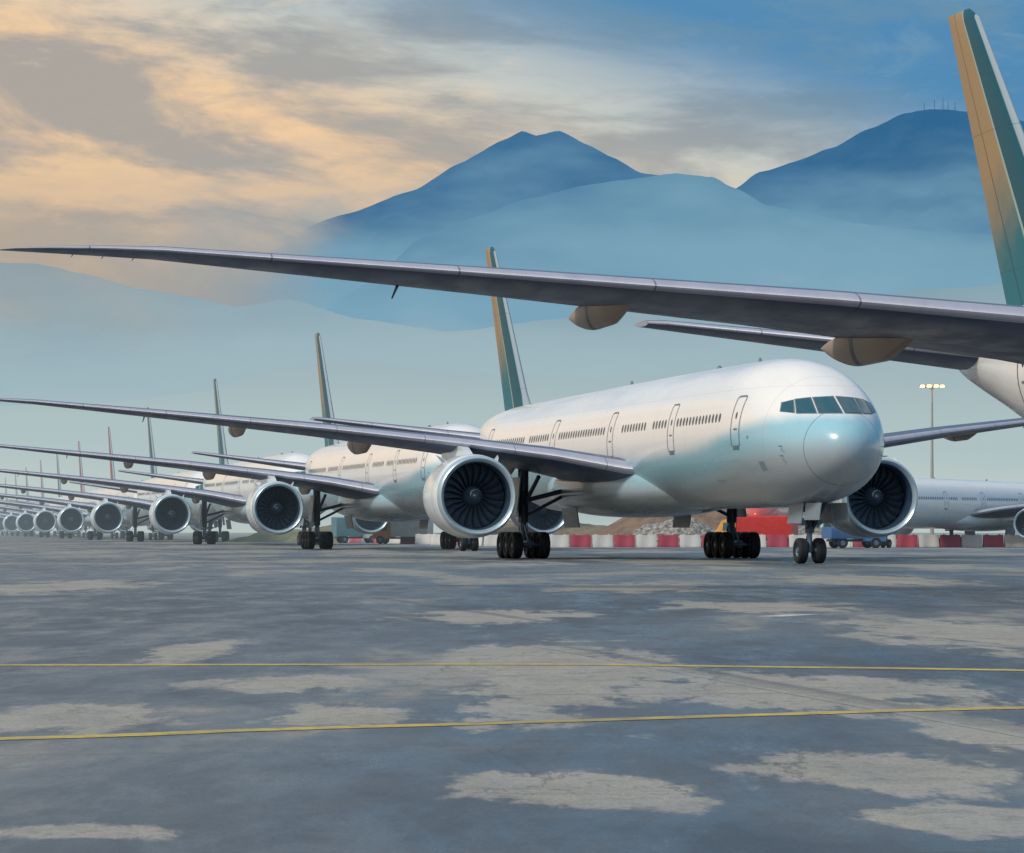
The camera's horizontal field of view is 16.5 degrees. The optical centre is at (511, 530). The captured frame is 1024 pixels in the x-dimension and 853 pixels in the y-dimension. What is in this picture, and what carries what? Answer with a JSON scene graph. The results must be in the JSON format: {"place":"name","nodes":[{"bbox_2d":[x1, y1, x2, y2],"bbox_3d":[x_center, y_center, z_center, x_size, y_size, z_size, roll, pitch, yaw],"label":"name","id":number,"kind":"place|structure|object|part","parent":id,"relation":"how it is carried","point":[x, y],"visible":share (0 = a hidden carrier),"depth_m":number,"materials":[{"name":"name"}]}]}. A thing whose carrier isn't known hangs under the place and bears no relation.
{"place":"outdoors","nodes":[
{"label":"outdoors","id":0,"kind":"place"},
{"bbox_2d":[0,262,1005,405],"bbox_3d":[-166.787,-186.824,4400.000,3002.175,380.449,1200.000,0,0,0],"label":"mountain","id":1,"kind":"structure","parent":0,"point":[73,347],"depth_m":4467.05,"materials":[{"name":"blue"}]},
{"bbox_2d":[0,509,1015,532],"bbox_3d":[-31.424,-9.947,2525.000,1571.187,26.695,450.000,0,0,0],"label":"foothill","id":2,"kind":"structure","parent":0,"point":[236,527],"depth_m":2410.67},
{"bbox_2d":[0,533,1023,852],"bbox_3d":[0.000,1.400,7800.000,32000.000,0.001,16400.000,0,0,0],"label":"apron ground","id":3,"kind":"structure","parent":0,"point":[220,633],"depth_m":29.44,"materials":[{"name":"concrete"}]},
{"bbox_2d":[5,478,33,534],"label":"airliner","id":4,"kind":"object","parent":3,"relation":"on","point":[20,533],"visible":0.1,"depth_m":1124.75,"materials":[{"name":"paint"}]},
{"bbox_2d":[1,474,61,535],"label":"airliner","id":5,"kind":"object","parent":3,"relation":"on","point":[7,532],"visible":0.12,"depth_m":1005.72,"materials":[{"name":"paint"}]},
{"bbox_2d":[0,467,83,535],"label":"airliner","id":6,"kind":"object","parent":3,"relation":"on","point":[2,517],"visible":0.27,"depth_m":912.85,"materials":[{"name":"paint"}]},
{"bbox_2d":[0,460,96,536],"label":"airliner","id":7,"kind":"object","parent":3,"relation":"on","point":[9,522],"visible":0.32,"depth_m":814.69,"materials":[{"name":"paint"}]},
{"bbox_2d":[0,454,132,537],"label":"airliner","id":8,"kind":"object","parent":3,"relation":"on","point":[24,520],"visible":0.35,"depth_m":723.20,"materials":[{"name":"paint"}]},
{"bbox_2d":[0,441,158,538],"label":"airliner","id":9,"kind":"object","parent":3,"relation":"on","point":[44,520],"visible":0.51,"depth_m":630.03,"materials":[{"name":"paint"}]},
{"bbox_2d":[0,427,213,539],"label":"airliner","id":10,"kind":"object","parent":3,"relation":"on","point":[70,517],"visible":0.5,"depth_m":537.89,"materials":[{"name":"paint"}]},
{"bbox_2d":[0,407,258,541],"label":"airliner","id":11,"kind":"object","parent":3,"relation":"on","point":[106,516],"visible":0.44,"depth_m":447.48,"materials":[{"name":"paint"}]},
{"bbox_2d":[138,472,202,507],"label":"windows and doors","id":12,"kind":"structure","parent":11,"relation":"in","point":[199,486],"depth_m":423.81,"materials":[{"name":"grey glass"}]},
{"bbox_2d":[0,378,387,544],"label":"airliner","id":13,"kind":"object","parent":3,"relation":"on","point":[226,496],"visible":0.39,"depth_m":356.12,"materials":[{"name":"paint"}]},
{"bbox_2d":[204,451,305,494],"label":"windows and doors","id":14,"kind":"structure","parent":13,"relation":"in","point":[292,451],"depth_m":355.75,"materials":[{"name":"grey glass"}]},
{"bbox_2d":[224,525,336,541],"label":"earth mound","id":15,"kind":"object","parent":3,"relation":"on","point":[290,536],"visible":0.21,"depth_m":433.63,"materials":[{"name":"soil"}]},
{"bbox_2d":[0,332,563,550],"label":"airliner","id":16,"kind":"object","parent":3,"relation":"on","point":[376,483],"visible":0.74,"depth_m":263.71,"materials":[{"name":"paint"}]},
{"bbox_2d":[309,422,448,499],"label":"windows and doors","id":17,"kind":"structure","parent":16,"relation":"in","point":[353,466],"depth_m":259.83,"materials":[{"name":"grey glass"}]},
{"bbox_2d":[331,517,373,542],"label":"service truck","id":18,"kind":"object","parent":3,"relation":"on","point":[340,531],"visible":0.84,"depth_m":393.59,"materials":[{"name":"paint"}]},
{"bbox_2d":[349,536,360,542],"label":"safety barrier","id":19,"kind":"object","parent":3,"relation":"on","point":[355,540],"visible":0.32,"depth_m":415.81,"materials":[{"name":"red plastic"}]},
{"bbox_2d":[387,539,399,543],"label":"safety barrier","id":20,"kind":"object","parent":3,"relation":"on","point":[394,541],"visible":0.23,"depth_m":382.97,"materials":[{"name":"white plastic"}]},
{"bbox_2d":[372,519,432,543],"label":"service truck","id":21,"kind":"object","parent":3,"relation":"on","point":[395,530],"visible":0.59,"depth_m":370.95,"materials":[{"name":"paint"}]},
{"bbox_2d":[400,539,414,543],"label":"safety barrier","id":22,"kind":"object","parent":3,"relation":"on","point":[407,541],"visible":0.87,"depth_m":372.11,"materials":[{"name":"red plastic"}]},
{"bbox_2d":[415,533,430,543],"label":"safety barrier","id":23,"kind":"object","parent":3,"relation":"on","point":[422,538],"visible":0.83,"depth_m":361.23,"materials":[{"name":"white plastic"}]},
{"bbox_2d":[430,533,439,544],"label":"safety barrier","id":24,"kind":"object","parent":3,"relation":"on","point":[435,539],"visible":0.53,"depth_m":350.43,"materials":[{"name":"white plastic"}]},
{"bbox_2d":[478,537,483,545],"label":"safety barrier","id":25,"kind":"object","parent":3,"relation":"on","point":[481,541],"visible":0.14,"depth_m":328.22,"materials":[{"name":"white plastic"}]},
{"bbox_2d":[484,534,497,545],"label":"safety barrier","id":26,"kind":"object","parent":3,"relation":"on","point":[490,540],"visible":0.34,"depth_m":317.62,"materials":[{"name":"white plastic"}]},
{"bbox_2d":[0,247,1023,563],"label":"airliner","id":27,"kind":"object","parent":3,"relation":"on","point":[800,437],"visible":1,"depth_m":168.69,"materials":[{"name":"paint"}]},
{"bbox_2d":[489,358,889,485],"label":"windows and doors","id":28,"kind":"structure","parent":27,"relation":"in","point":[824,404],"depth_m":146.53,"materials":[{"name":"glass"}]},
{"bbox_2d":[0,8,1023,418],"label":"airliner","id":29,"kind":"object","parent":3,"relation":"on","point":[980,344],"visible":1,"depth_m":81.90,"materials":[{"name":"paint"}]},
{"bbox_2d":[1017,363,1023,401],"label":"windows and doors","id":30,"kind":"structure","parent":29,"relation":"in","point":[1017,363],"depth_m":103.13,"materials":[{"name":"grey glass"}]},
{"bbox_2d":[0,706,1023,739],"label":"taxiway line","id":31,"kind":"object","parent":3,"relation":"on","point":[436,724],"visible":1,"depth_m":25.55,"materials":[{"name":"yellow paint"}]},
{"bbox_2d":[0,663,1023,670],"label":"taxiway line","id":32,"kind":"object","parent":3,"relation":"on","point":[517,664],"visible":1,"depth_m":36.81,"materials":[{"name":"yellow paint"}]},
{"bbox_2d":[438,520,605,543],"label":"earth mound","id":33,"kind":"object","parent":3,"relation":"on","point":[583,529],"visible":0.14,"depth_m":379.09,"materials":[{"name":"soil"}]},
{"bbox_2d":[549,534,568,546],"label":"safety barrier","id":34,"kind":"object","parent":3,"relation":"on","point":[559,540],"visible":0.75,"depth_m":296.22,"materials":[{"name":"white plastic"}]},
{"bbox_2d":[570,534,590,546],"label":"safety barrier","id":35,"kind":"object","parent":3,"relation":"on","point":[580,540],"visible":0.88,"depth_m":296.40,"materials":[{"name":"red plastic"}]},
{"bbox_2d":[592,534,612,546],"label":"safety barrier","id":36,"kind":"object","parent":3,"relation":"on","point":[602,540],"visible":0.92,"depth_m":296.57,"materials":[{"name":"white plastic"}]},
{"bbox_2d":[614,534,634,546],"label":"safety barrier","id":37,"kind":"object","parent":3,"relation":"on","point":[624,540],"visible":0.91,"depth_m":296.77,"materials":[{"name":"red plastic"}]},
{"bbox_2d":[636,534,656,546],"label":"safety barrier","id":38,"kind":"object","parent":3,"relation":"on","point":[646,540],"visible":0.9,"depth_m":296.94,"materials":[{"name":"white plastic"}]},
{"bbox_2d":[658,534,678,546],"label":"safety barrier","id":39,"kind":"object","parent":3,"relation":"on","point":[668,540],"visible":0.9,"depth_m":297.13,"materials":[{"name":"red plastic"}]},
{"bbox_2d":[589,509,750,544],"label":"earth mound","id":40,"kind":"object","parent":3,"relation":"on","point":[629,526],"visible":0.13,"depth_m":354.84,"materials":[{"name":"soil"}]},
{"bbox_2d":[631,517,715,545],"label":"rubble pile","id":41,"kind":"object","parent":3,"relation":"on","point":[697,527],"visible":0.24,"depth_m":328.13,"materials":[{"name":"stone"}]},
{"bbox_2d":[679,534,700,546],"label":"safety barrier","id":42,"kind":"object","parent":3,"relation":"on","point":[689,540],"visible":0.91,"depth_m":297.32,"materials":[{"name":"white plastic"}]},
{"bbox_2d":[715,516,797,540],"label":"service truck","id":43,"kind":"object","parent":3,"relation":"on","point":[771,525],"visible":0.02,"depth_m":310.58,"materials":[{"name":"paint"}]},
{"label":"cab windows","id":44,"kind":"part","parent":43,"relation":"part of","materials":[{"name":"blue glass"}]},
{"bbox_2d":[759,534,765,546],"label":"safety barrier","id":45,"kind":"object","parent":3,"relation":"on","point":[763,539],"visible":0.29,"depth_m":297.91,"materials":[{"name":"white plastic"}]},
{"bbox_2d":[767,534,787,546],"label":"safety barrier","id":46,"kind":"object","parent":3,"relation":"on","point":[777,540],"visible":0.9,"depth_m":298.06,"materials":[{"name":"red plastic"}]},
{"bbox_2d":[756,614,816,616],"bbox_3d":[4.550,1.396,58.200,0.447,0.001,2.000,0,0,27],"label":"stand marking","id":47,"kind":"object","parent":3,"relation":"on","point":[785,615],"visible":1,"depth_m":58.05,"materials":[{"name":"white paint"}]},
{"bbox_2d":[746,508,832,527],"bbox_3d":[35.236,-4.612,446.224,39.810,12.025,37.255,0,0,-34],"label":"truck","id":48,"kind":"object","parent":3,"relation":"on","point":[767,511],"visible":0.07,"depth_m":422.05,"materials":[{"name":"red paint"}]},
{"bbox_2d":[766,525,820,545],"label":"rubble pile","id":49,"kind":"object","parent":3,"relation":"on","point":[801,530],"visible":0.05,"depth_m":333.64,"materials":[{"name":"stone"}]},
{"bbox_2d":[788,534,806,546],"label":"safety barrier","id":50,"kind":"object","parent":3,"relation":"on","point":[792,537],"visible":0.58,"depth_m":298.22,"materials":[{"name":"white plastic"}]},
{"bbox_2d":[812,534,829,546],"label":"safety barrier","id":51,"kind":"object","parent":3,"relation":"on","point":[814,536],"visible":0.28,"depth_m":298.44,"materials":[{"name":"white plastic"}]},
{"bbox_2d":[821,527,885,547],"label":"service truck","id":52,"kind":"object","parent":3,"relation":"on","point":[834,537],"visible":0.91,"depth_m":281.20,"materials":[{"name":"paint"}]},
{"bbox_2d":[853,542,862,546],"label":"safety barrier","id":53,"kind":"object","parent":3,"relation":"on","point":[857,544],"visible":0.09,"depth_m":298.67,"materials":[{"name":"red plastic"}]},
{"bbox_2d":[880,534,895,546],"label":"safety barrier","id":54,"kind":"object","parent":3,"relation":"on","point":[892,537],"visible":0.21,"depth_m":299.06,"materials":[{"name":"white plastic"}]},
{"bbox_2d":[896,534,917,546],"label":"safety barrier","id":55,"kind":"object","parent":3,"relation":"on","point":[906,540],"visible":0.91,"depth_m":299.17,"materials":[{"name":"red plastic"}]},
{"bbox_2d":[918,534,938,546],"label":"safety barrier","id":56,"kind":"object","parent":3,"relation":"on","point":[928,540],"visible":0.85,"depth_m":299.35,"materials":[{"name":"white plastic"}]},
{"bbox_2d":[919,384,944,534],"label":"floodlight mast","id":57,"kind":"object","parent":3,"relation":"on","point":[932,386],"visible":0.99,"depth_m":447.84,"materials":[{"name":"metal"}]},
{"bbox_2d":[939,534,960,546],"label":"safety barrier","id":58,"kind":"object","parent":3,"relation":"on","point":[950,540],"visible":0.89,"depth_m":299.53,"materials":[{"name":"red plastic"}]},
{"bbox_2d":[880,477,1023,547],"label":"airliner","id":59,"kind":"object","parent":3,"relation":"on","point":[969,507],"visible":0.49,"depth_m":297.57,"materials":[{"name":"paint"}]},
{"bbox_2d":[919,477,1020,509],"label":"windows and doors","id":60,"kind":"structure","parent":59,"relation":"in","point":[933,477],"depth_m":296.62,"materials":[{"name":"grey glass"}]},
{"bbox_2d":[961,534,981,546],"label":"safety barrier","id":61,"kind":"object","parent":3,"relation":"on","point":[971,540],"visible":0.9,"depth_m":299.73,"materials":[{"name":"white plastic"}]},
{"bbox_2d":[982,534,1003,546],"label":"safety barrier","id":62,"kind":"object","parent":3,"relation":"on","point":[993,541],"visible":0.88,"depth_m":299.90,"materials":[{"name":"red plastic"}]},
{"bbox_2d":[1004,534,1023,546],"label":"safety barrier","id":63,"kind":"object","parent":3,"relation":"on","point":[1013,540],"visible":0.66,"depth_m":300.09,"materials":[{"name":"white plastic"}]},
{"bbox_2d":[0,358,1023,506],"bbox_3d":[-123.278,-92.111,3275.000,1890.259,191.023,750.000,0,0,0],"label":"foothill","id":64,"kind":"structure","parent":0,"point":[896,394],"depth_m":3294.91,"materials":[{"name":"blue"}]},
{"bbox_2d":[0,0,1023,325],"label":"sky","id":65,"kind":"structure","parent":0,"point":[231,125],"materials":[{"name":"blue"}]},
{"bbox_2d":[293,109,1023,308],"bbox_3d":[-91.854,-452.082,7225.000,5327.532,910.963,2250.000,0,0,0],"label":"mountain","id":66,"kind":"structure","parent":0,"point":[918,170],"depth_m":7464.25,"materials":[{"name":"blue"}]},
{"bbox_2d":[325,173,1001,331],"bbox_3d":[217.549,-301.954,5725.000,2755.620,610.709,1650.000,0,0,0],"label":"mountain","id":67,"kind":"structure","parent":0,"point":[676,226],"depth_m":5871.40,"materials":[{"name":"blue"}]},
{"bbox_2d":[572,570,1023,570],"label":"taxiway line","id":68,"kind":"object","parent":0,"point":[605,570],"visible":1,"depth_m":123.54,"materials":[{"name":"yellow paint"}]}
]}

